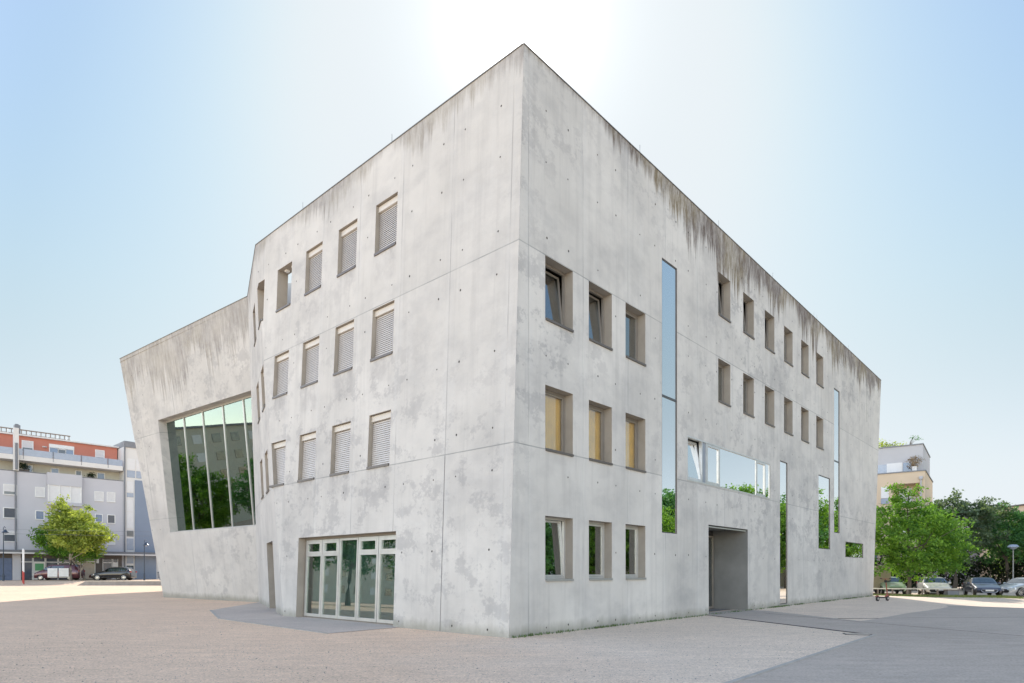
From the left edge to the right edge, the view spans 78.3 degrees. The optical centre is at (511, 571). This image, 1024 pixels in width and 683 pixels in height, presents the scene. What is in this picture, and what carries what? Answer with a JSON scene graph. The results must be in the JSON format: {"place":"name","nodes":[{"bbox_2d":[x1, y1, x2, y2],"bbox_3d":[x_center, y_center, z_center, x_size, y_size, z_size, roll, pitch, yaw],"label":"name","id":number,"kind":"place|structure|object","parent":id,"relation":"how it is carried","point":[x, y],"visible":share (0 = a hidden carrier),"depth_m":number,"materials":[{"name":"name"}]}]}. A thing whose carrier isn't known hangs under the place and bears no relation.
{"place":"outdoors","nodes":[
{"label":"outdoors","id":0,"kind":"place"},
{"bbox_2d":[0,579,1023,682],"bbox_3d":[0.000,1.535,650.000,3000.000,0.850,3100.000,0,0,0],"label":"ground","id":1,"kind":"structure","parent":0,"point":[47,612],"depth_m":13.40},
{"bbox_2d":[1,526,8,580],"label":"street lamp","id":2,"kind":"object","parent":1,"relation":"on","point":[5,531],"visible":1,"depth_m":72.97,"materials":[{"name":"metal"}]},
{"bbox_2d":[26,514,85,579],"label":"broadleaf tree","id":3,"kind":"object","parent":1,"relation":"on","point":[40,539],"visible":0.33,"depth_m":78.14,"materials":[{"name":"green plant"}]},
{"bbox_2d":[34,564,84,579],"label":"parked van","id":4,"kind":"object","parent":1,"relation":"on","point":[49,572],"visible":0.86,"depth_m":77.71,"materials":[{"name":"red paint"}]},
{"bbox_2d":[37,494,119,580],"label":"broadleaf tree","id":5,"kind":"object","parent":1,"relation":"on","point":[87,531],"visible":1,"depth_m":74.04,"materials":[{"name":"green plant"}]},
{"bbox_2d":[0,424,159,579],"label":"apartment building","id":6,"kind":"structure","parent":1,"relation":"on","point":[111,493],"depth_m":83.48,"materials":[{"name":"paint"}]},
{"bbox_2d":[0,558,11,579],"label":"garage door","id":7,"kind":"structure","parent":6,"relation":"in","point":[7,561],"depth_m":78.01,"materials":[{"name":"blue metal"}]},
{"bbox_2d":[3,507,16,518],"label":"window","id":8,"kind":"structure","parent":6,"relation":"in","point":[8,512],"depth_m":78.32,"materials":[{"name":"grey glass"}]},
{"bbox_2d":[3,484,16,494],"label":"window","id":9,"kind":"structure","parent":6,"relation":"in","point":[6,487],"depth_m":78.24,"materials":[{"name":"white paint"}]},
{"bbox_2d":[4,531,16,541],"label":"window","id":10,"kind":"structure","parent":6,"relation":"in","point":[7,537],"depth_m":78.38,"materials":[{"name":"grey glass"}]},
{"bbox_2d":[19,463,30,471],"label":"balcony plant","id":11,"kind":"object","parent":6,"relation":"on","point":[24,467],"visible":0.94,"depth_m":79.60,"materials":[{"name":"green plant"}]},
{"bbox_2d":[21,558,32,579],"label":"shop window","id":12,"kind":"structure","parent":6,"relation":"in","point":[28,562],"depth_m":79.63,"materials":[{"name":"glass"}]},
{"bbox_2d":[22,440,32,449],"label":"window","id":13,"kind":"structure","parent":6,"relation":"in","point":[29,445],"depth_m":81.56,"materials":[{"name":"white paint"}]},
{"bbox_2d":[33,558,44,579],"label":"shop window","id":14,"kind":"structure","parent":6,"relation":"in","point":[35,560],"depth_m":80.27,"materials":[{"name":"white paint"}]},
{"bbox_2d":[35,510,43,519],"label":"window","id":15,"kind":"structure","parent":6,"relation":"in","point":[39,515],"depth_m":80.55,"materials":[{"name":"blue glass"}]},
{"bbox_2d":[35,487,44,496],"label":"window","id":16,"kind":"structure","parent":6,"relation":"in","point":[41,490],"depth_m":80.63,"materials":[{"name":"white paint"}]},
{"bbox_2d":[46,559,57,579],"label":"shop window","id":17,"kind":"structure","parent":6,"relation":"in","point":[48,561],"depth_m":81.52,"materials":[{"name":"grey glass"}]},
{"bbox_2d":[49,447,57,452],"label":"window","id":18,"kind":"structure","parent":6,"relation":"in","point":[51,449],"depth_m":83.64,"materials":[{"name":"blue glass"}]},
{"bbox_2d":[51,468,58,472],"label":"window","id":19,"kind":"structure","parent":6,"relation":"in","point":[54,470],"depth_m":83.43,"materials":[{"name":"glass"}]},
{"bbox_2d":[58,558,69,579],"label":"shop window","id":20,"kind":"structure","parent":6,"relation":"in","point":[67,561],"depth_m":82.33,"materials":[{"name":"grey glass"}]},
{"bbox_2d":[65,449,73,454],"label":"window","id":21,"kind":"structure","parent":6,"relation":"in","point":[67,451],"depth_m":84.93,"materials":[{"name":"glass"}]},
{"bbox_2d":[82,559,94,578],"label":"shop window","id":22,"kind":"structure","parent":6,"relation":"in","point":[89,569],"depth_m":84.56,"materials":[{"name":"white paint"}]},
{"bbox_2d":[94,491,103,501],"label":"window","id":23,"kind":"structure","parent":6,"relation":"in","point":[99,496],"depth_m":85.40,"materials":[{"name":"white paint"}]},
{"bbox_2d":[95,514,102,521],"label":"window","id":24,"kind":"structure","parent":6,"relation":"in","point":[97,516],"depth_m":85.41,"materials":[{"name":"white paint"}]},
{"bbox_2d":[95,449,104,457],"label":"window","id":25,"kind":"structure","parent":6,"relation":"in","point":[102,453],"depth_m":87.61,"materials":[{"name":"white paint"}]},
{"bbox_2d":[97,472,104,478],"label":"window","id":26,"kind":"structure","parent":6,"relation":"in","point":[99,475],"depth_m":87.39,"materials":[{"name":"glass"}]},
{"bbox_2d":[102,559,111,578],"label":"shop window","id":27,"kind":"structure","parent":6,"relation":"in","point":[106,563],"depth_m":86.04,"materials":[{"name":"grey glass"}]},
{"bbox_2d":[107,492,114,501],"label":"window","id":28,"kind":"structure","parent":6,"relation":"in","point":[111,499],"depth_m":86.46,"materials":[{"name":"white paint"}]},
{"bbox_2d":[107,514,114,523],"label":"window","id":29,"kind":"structure","parent":6,"relation":"in","point":[110,518],"depth_m":86.44,"materials":[{"name":"white paint"}]},
{"bbox_2d":[113,559,117,578],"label":"shop window","id":30,"kind":"structure","parent":6,"relation":"in","point":[115,561],"depth_m":86.84,"materials":[{"name":"white paint"}]},
{"bbox_2d":[63,542,104,580],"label":"young tree","id":31,"kind":"object","parent":1,"relation":"on","point":[83,559],"visible":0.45,"depth_m":75.78,"materials":[{"name":"green plant"}]},
{"bbox_2d":[91,567,136,579],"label":"parked car","id":32,"kind":"object","parent":1,"relation":"on","point":[125,573],"visible":1,"depth_m":76.93,"materials":[{"name":"black paint"}]},
{"bbox_2d":[77,581,160,585],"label":"wall","id":33,"kind":"structure","parent":1,"relation":"on","point":[121,583],"depth_m":65.69,"materials":[{"name":"concrete"}]},
{"bbox_2d":[143,539,148,579],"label":"street lamp","id":34,"kind":"object","parent":1,"relation":"on","point":[146,544],"visible":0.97,"depth_m":77.16,"materials":[{"name":"metal"}]},
{"bbox_2d":[210,610,329,633],"bbox_3d":[-8.901,1.616,20.725,0.990,0.068,12.390,0,0,-38],"label":"forecourt edging","id":35,"kind":"object","parent":1,"relation":"on","point":[215,614],"visible":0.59,"depth_m":18.51,"materials":[{"name":"concrete"}]},
{"bbox_2d":[213,602,395,632],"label":"paved forecourt","id":36,"kind":"structure","parent":1,"relation":"on","point":[258,612],"depth_m":20.39,"materials":[{"name":"grey concrete"}]},
{"bbox_2d":[0,620,858,682],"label":"pebbles","id":37,"kind":"object","parent":1,"relation":"on","point":[388,652],"visible":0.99,"depth_m":11.77,"materials":[{"name":"stone"}]},
{"bbox_2d":[119,43,880,637],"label":"concrete building","id":38,"kind":"structure","parent":1,"relation":"on","point":[527,339],"depth_m":20.10,"materials":[{"name":"concrete"}]},
{"bbox_2d":[165,394,255,531],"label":"window","id":39,"kind":"structure","parent":38,"relation":"in","point":[211,448],"depth_m":34.39,"materials":[{"name":"glass"}]},
{"bbox_2d":[269,441,285,487],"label":"window","id":40,"kind":"structure","parent":38,"relation":"in","point":[281,446],"depth_m":23.33,"materials":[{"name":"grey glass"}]},
{"bbox_2d":[272,352,288,398],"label":"window","id":41,"kind":"structure","parent":38,"relation":"in","point":[281,359],"depth_m":23.45,"materials":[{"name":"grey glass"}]},
{"bbox_2d":[297,433,315,482],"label":"window","id":42,"kind":"structure","parent":38,"relation":"in","point":[307,439],"depth_m":21.95,"materials":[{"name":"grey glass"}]},
{"bbox_2d":[300,338,318,387],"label":"window","id":43,"kind":"structure","parent":38,"relation":"in","point":[313,344],"depth_m":22.05,"materials":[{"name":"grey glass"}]},
{"bbox_2d":[304,244,322,295],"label":"window","id":44,"kind":"structure","parent":38,"relation":"in","point":[312,255],"depth_m":22.13,"materials":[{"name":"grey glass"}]},
{"bbox_2d":[329,423,350,476],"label":"window","id":45,"kind":"structure","parent":38,"relation":"in","point":[339,430],"depth_m":20.55,"materials":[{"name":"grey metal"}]},
{"bbox_2d":[333,322,353,375],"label":"window","id":46,"kind":"structure","parent":38,"relation":"in","point":[348,328],"depth_m":20.64,"materials":[{"name":"grey glass"}]},
{"bbox_2d":[337,222,356,277],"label":"window","id":47,"kind":"structure","parent":38,"relation":"in","point":[351,229],"depth_m":20.72,"materials":[{"name":"grey glass"}]},
{"bbox_2d":[303,532,395,624],"bbox_3d":[-5.151,0.227,20.366,5.520,2.771,0.449,0,0,42],"label":"glazed door front","id":48,"kind":"structure","parent":38,"relation":"in","point":[354,575],"depth_m":20.57,"materials":[{"name":"glass"}]},
{"bbox_2d":[366,411,390,469],"bbox_3d":[-3.912,-3.949,19.083,1.120,1.661,0.438,0,0,42],"label":"window","id":49,"kind":"structure","parent":38,"relation":"in","point":[376,461],"depth_m":19.12,"materials":[{"name":"grey glass"}]},
{"bbox_2d":[370,303,393,361],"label":"window","id":50,"kind":"structure","parent":38,"relation":"in","point":[380,314],"depth_m":19.22,"materials":[{"name":"grey glass"}]},
{"bbox_2d":[374,195,397,256],"bbox_3d":[-3.732,-10.540,19.258,1.090,1.601,0.436,0,0,42],"label":"window","id":51,"kind":"structure","parent":38,"relation":"in","point":[391,203],"depth_m":19.30,"materials":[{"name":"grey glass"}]},
{"bbox_2d":[545,517,573,580],"bbox_3d":[1.117,-0.588,16.689,0.446,1.685,1.180,0,0,42],"label":"window","id":52,"kind":"structure","parent":38,"relation":"in","point":[561,577],"depth_m":17.14,"materials":[{"name":"metal"}]},
{"bbox_2d":[545,389,573,456],"bbox_3d":[1.123,-3.942,16.684,0.430,1.695,1.180,0,0,42],"label":"window","id":53,"kind":"structure","parent":38,"relation":"in","point":[554,402],"depth_m":16.98,"materials":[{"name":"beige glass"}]},
{"bbox_2d":[545,263,573,332],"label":"window","id":54,"kind":"structure","parent":38,"relation":"in","point":[561,310],"depth_m":17.15,"materials":[{"name":"grey metal"}]},
{"bbox_2d":[589,521,612,580],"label":"window","id":55,"kind":"structure","parent":38,"relation":"in","point":[600,576],"depth_m":18.52,"materials":[{"name":"metal"}]},
{"bbox_2d":[589,404,612,464],"bbox_3d":[2.407,-3.942,18.098,0.430,1.695,1.160,0,0,42],"label":"window","id":56,"kind":"structure","parent":38,"relation":"in","point":[596,414],"depth_m":18.45,"materials":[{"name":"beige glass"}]},
{"bbox_2d":[589,288,612,350],"bbox_3d":[2.382,-7.277,18.120,0.497,1.665,1.160,0,0,42],"label":"window","id":57,"kind":"structure","parent":38,"relation":"in","point":[600,319],"depth_m":18.55,"materials":[{"name":"grey metal"}]},
{"bbox_2d":[626,525,645,579],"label":"window","id":58,"kind":"structure","parent":38,"relation":"in","point":[634,576],"depth_m":19.92,"materials":[{"name":"metal"}]},
{"bbox_2d":[626,417,645,472],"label":"window","id":59,"kind":"structure","parent":38,"relation":"in","point":[631,424],"depth_m":19.91,"materials":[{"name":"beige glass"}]},
{"bbox_2d":[626,309,645,366],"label":"window","id":60,"kind":"structure","parent":38,"relation":"in","point":[632,315],"depth_m":19.92,"materials":[{"name":"grey metal"}]},
{"bbox_2d":[662,258,676,533],"bbox_3d":[5.213,-5.775,21.020,0.085,9.010,1.040,0,0,42],"label":"window","id":61,"kind":"structure","parent":38,"relation":"in","point":[669,272],"depth_m":21.04,"materials":[{"name":"glass"}]},
{"bbox_2d":[708,536,713,608],"bbox_3d":[7.379,0.035,25.497,0.050,3.070,3.520,0,0,42],"label":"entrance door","id":62,"kind":"structure","parent":38,"relation":"in","point":[712,537],"depth_m":26.74,"materials":[{"name":"grey glass"}]},
{"bbox_2d":[718,363,730,406],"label":"window","id":63,"kind":"structure","parent":38,"relation":"in","point":[721,367],"depth_m":24.69,"materials":[{"name":"grey metal"}]},
{"bbox_2d":[718,279,730,322],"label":"window","id":64,"kind":"structure","parent":38,"relation":"in","point":[721,314],"depth_m":24.73,"materials":[{"name":"grey metal"}]},
{"bbox_2d":[687,435,769,498],"bbox_3d":[8.635,-3.958,24.903,0.294,1.565,7.810,0,0,42],"label":"window","id":65,"kind":"structure","parent":38,"relation":"in","point":[717,466],"depth_m":24.40,"materials":[{"name":"glass"}]},
{"bbox_2d":[743,378,754,417],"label":"window","id":66,"kind":"structure","parent":38,"relation":"in","point":[744,380],"depth_m":26.45,"materials":[{"name":"grey metal"}]},
{"bbox_2d":[743,299,754,339],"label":"window","id":67,"kind":"structure","parent":38,"relation":"in","point":[745,331],"depth_m":26.49,"materials":[{"name":"grey metal"}]},
{"bbox_2d":[765,390,774,427],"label":"window","id":68,"kind":"structure","parent":38,"relation":"in","point":[766,392],"depth_m":28.21,"materials":[{"name":"grey glass"}]},
{"bbox_2d":[765,317,774,353],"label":"window","id":69,"kind":"structure","parent":38,"relation":"in","point":[766,334],"depth_m":28.23,"materials":[{"name":"grey glass"}]},
{"bbox_2d":[780,461,786,603],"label":"window","id":70,"kind":"structure","parent":38,"relation":"in","point":[783,465],"depth_m":29.04,"materials":[{"name":"glass"}]},
{"bbox_2d":[784,401,793,435],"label":"window","id":71,"kind":"structure","parent":38,"relation":"in","point":[785,403],"depth_m":29.95,"materials":[{"name":"grey glass"}]},
{"bbox_2d":[784,332,793,366],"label":"window","id":72,"kind":"structure","parent":38,"relation":"in","point":[785,334],"depth_m":29.95,"materials":[{"name":"grey glass"}]},
{"bbox_2d":[801,411,809,443],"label":"window","id":73,"kind":"structure","parent":38,"relation":"in","point":[801,411],"depth_m":31.71,"materials":[{"name":"grey glass"}]},
{"bbox_2d":[801,345,809,377],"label":"window","id":74,"kind":"structure","parent":38,"relation":"in","point":[801,345],"depth_m":31.71,"materials":[{"name":"grey glass"}]},
{"bbox_2d":[816,419,823,449],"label":"window","id":75,"kind":"structure","parent":38,"relation":"in","point":[816,419],"depth_m":33.44,"materials":[{"name":"grey glass"}]},
{"bbox_2d":[816,358,823,388],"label":"window","id":76,"kind":"structure","parent":38,"relation":"in","point":[817,383],"depth_m":33.44,"materials":[{"name":"grey glass"}]},
{"bbox_2d":[819,475,829,548],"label":"window","id":77,"kind":"structure","parent":38,"relation":"in","point":[824,482],"depth_m":33.63,"materials":[{"name":"glass"}]},
{"bbox_2d":[834,388,838,532],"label":"window","id":78,"kind":"structure","parent":38,"relation":"in","point":[836,393],"depth_m":35.27,"materials":[{"name":"glass"}]},
{"bbox_2d":[845,542,862,557],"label":"window","id":79,"kind":"structure","parent":38,"relation":"in","point":[855,550],"depth_m":37.86,"materials":[{"name":"glass"}]},
{"bbox_2d":[512,596,867,637],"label":"weeds","id":80,"kind":"object","parent":1,"relation":"on","point":[562,631],"visible":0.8,"depth_m":20.00,"materials":[{"name":"green plant"}]},
{"bbox_2d":[712,615,871,634],"bbox_3d":[8.135,1.617,19.165,0.060,0.066,7.120,0,0,-15],"label":"drain slot","id":81,"kind":"object","parent":1,"relation":"on","point":[789,624],"visible":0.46,"depth_m":18.68,"materials":[{"name":"grey metal"}]},
{"bbox_2d":[843,633,870,634],"bbox_3d":[8.750,1.615,15.950,0.600,0.070,0.340,0,0,15],"label":"drain grate","id":82,"kind":"object","parent":81,"relation":"in","point":[856,634],"visible":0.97,"depth_m":15.90,"materials":[{"name":"metal"}]},
{"bbox_2d":[724,634,875,682],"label":"path edging","id":83,"kind":"object","parent":1,"relation":"on","point":[784,664],"visible":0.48,"depth_m":11.02,"materials":[{"name":"concrete"}]},
{"bbox_2d":[873,566,890,592],"bbox_3d":[30.650,0.750,54.700,2.500,2.400,3.400,0,0,0],"label":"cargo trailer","id":84,"kind":"object","parent":1,"relation":"on","point":[886,575],"visible":0.27,"depth_m":53.00,"materials":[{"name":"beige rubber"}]},
{"bbox_2d":[875,578,890,600],"bbox_3d":[20.380,0.993,34.616,1.243,1.267,0.628,0,0,-28],"label":"kick scooter","id":85,"kind":"object","parent":1,"relation":"on","point":[886,597],"visible":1,"depth_m":34.74,"materials":[{"name":"black metal"}]},
{"bbox_2d":[875,577,906,593],"bbox_3d":[32.121,1.169,53.480,2.160,1.462,4.305,0,0,20],"label":"parked car","id":86,"kind":"object","parent":1,"relation":"on","point":[893,582],"visible":0.52,"depth_m":52.22,"materials":[{"name":"green paint"}]},
{"bbox_2d":[874,443,932,587],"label":"apartment building","id":87,"kind":"structure","parent":1,"relation":"on","point":[892,465],"depth_m":68.08,"materials":[{"name":"stone"}]},
{"bbox_2d":[881,487,888,503],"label":"window","id":88,"kind":"structure","parent":87,"relation":"in","point":[885,495],"depth_m":68.18,"materials":[{"name":"clear glass"}]},
{"bbox_2d":[879,439,903,447],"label":"roof shrub","id":89,"kind":"object","parent":87,"relation":"on","point":[881,444],"visible":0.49,"depth_m":69.98,"materials":[{"name":"green plant"}]},
{"bbox_2d":[887,462,910,472],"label":"window","id":90,"kind":"structure","parent":87,"relation":"in","point":[892,467],"depth_m":68.26,"materials":[{"name":"white glass"}]},
{"bbox_2d":[899,488,911,502],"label":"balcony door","id":91,"kind":"structure","parent":87,"relation":"in","point":[909,489],"depth_m":68.18,"materials":[{"name":"white"}]},
{"bbox_2d":[906,455,921,470],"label":"potted plant","id":92,"kind":"object","parent":87,"relation":"on","point":[916,462],"visible":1,"depth_m":66.87,"materials":[{"name":"brown plant"}]},
{"bbox_2d":[873,588,957,594],"bbox_3d":[30.550,1.650,48.625,6.876,0.700,0.119,0,0,12],"label":"guard rail","id":93,"kind":"object","parent":1,"relation":"on","point":[937,591],"visible":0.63,"depth_m":48.45,"materials":[{"name":"metal"}]},
{"bbox_2d":[874,482,978,594],"bbox_3d":[31.410,-2.568,49.275,8.248,8.966,7.772,0,0,35],"label":"broadleaf tree","id":94,"kind":"object","parent":1,"relation":"on","point":[915,559],"visible":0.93,"depth_m":48.32,"materials":[{"name":"green plant"}]},
{"bbox_2d":[917,577,951,594],"bbox_3d":[33.857,1.169,50.525,2.160,1.462,4.305,0,0,24],"label":"parked car","id":95,"kind":"object","parent":1,"relation":"on","point":[940,582],"visible":0.66,"depth_m":49.74,"materials":[{"name":"white paint"}]},
{"bbox_2d":[902,514,987,581],"bbox_3d":[38.367,-1.783,56.857,7.613,7.402,6.006,0,0,0],"label":"broadleaf tree","id":96,"kind":"object","parent":1,"relation":"on","point":[970,535],"visible":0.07,"depth_m":55.69,"materials":[{"name":"green plant"}]},
{"bbox_2d":[873,594,1023,598],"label":"grass","id":97,"kind":"structure","parent":1,"relation":"on","point":[960,596],"depth_m":46.55,"materials":[{"name":"green plant"}]},
{"bbox_2d":[874,549,1023,590],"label":"hedge","id":98,"kind":"object","parent":1,"relation":"on","point":[993,572],"visible":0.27,"depth_m":62.96,"materials":[{"name":"green plant"}]},
{"bbox_2d":[943,589,958,595],"bbox_3d":[33.325,1.665,47.700,0.930,0.570,0.480,0,0,0],"label":"utility box","id":99,"kind":"object","parent":1,"relation":"on","point":[951,592],"visible":0.78,"depth_m":47.50,"materials":[{"name":"stone"}]},
{"bbox_2d":[910,488,1016,587],"bbox_3d":[42.532,-3.038,60.044,9.111,9.920,7.744,0,0,-34],"label":"broadleaf tree","id":100,"kind":"object","parent":1,"relation":"on","point":[982,507],"visible":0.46,"depth_m":59.05,"materials":[{"name":"green plant"}]},
{"bbox_2d":[934,504,1003,582],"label":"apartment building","id":101,"kind":"structure","parent":1,"relation":"on","point":[964,560],"depth_m":95.00,"materials":[{"name":"beige metal"}]},
{"bbox_2d":[962,577,1002,595],"bbox_3d":[36.457,1.169,48.824,2.160,1.462,4.308,0,0,24],"label":"parked car","id":102,"kind":"object","parent":1,"relation":"on","point":[976,585],"visible":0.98,"depth_m":48.02,"materials":[{"name":"blue paint"}]},
{"bbox_2d":[964,500,1023,581],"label":"broadleaf tree","id":103,"kind":"object","parent":1,"relation":"on","point":[1016,533],"visible":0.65,"depth_m":60.19,"materials":[{"name":"green plant"}]},
{"bbox_2d":[980,504,1023,580],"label":"apartment building","id":104,"kind":"structure","parent":1,"relation":"on","point":[1021,507],"depth_m":86.44,"materials":[{"name":"white paint"}]},
{"bbox_2d":[982,520,1022,577],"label":"broadleaf tree","id":105,"kind":"object","parent":1,"relation":"on","point":[999,551],"visible":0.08,"depth_m":65.70,"materials":[{"name":"green plant"}]},
{"bbox_2d":[995,577,1023,596],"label":"parked car","id":106,"kind":"object","parent":1,"relation":"on","point":[1015,585],"visible":0.69,"depth_m":48.12,"materials":[{"name":"silver metal"}]},
{"bbox_2d":[1007,544,1018,577],"bbox_3d":[44.600,-0.255,56.000,0.880,4.310,0.858,0,0,0],"label":"street lamp","id":107,"kind":"object","parent":1,"relation":"on","point":[1013,546],"visible":0.76,"depth_m":55.95,"materials":[{"name":"grey metal"}]},
{"bbox_2d":[0,0,1023,510],"label":"sky","id":108,"kind":"structure","parent":0,"point":[867,155],"materials":[{"name":"blue"}]},
{"bbox_2d":[709,605,1023,682],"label":"asphalt path","id":109,"kind":"structure","parent":0,"point":[897,651],"depth_m":12.64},
{"bbox_2d":[818,617,969,618],"bbox_3d":[20.150,1.667,22.100,19.782,0.159,0.020,0,0,-5],"label":"asphalt seam","id":110,"kind":"object","parent":109,"relation":"on","point":[870,618],"visible":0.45,"depth_m":21.32,"materials":[{"name":"grey asphalt"}]},
{"bbox_2d":[768,613,1019,635],"bbox_3d":[12.470,1.619,15.971,0.195,0.062,17.054,0,0,-20],"label":"asphalt seam","id":111,"kind":"object","parent":109,"relation":"on","point":[904,625],"visible":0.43,"depth_m":18.13,"materials":[{"name":"grey asphalt"}]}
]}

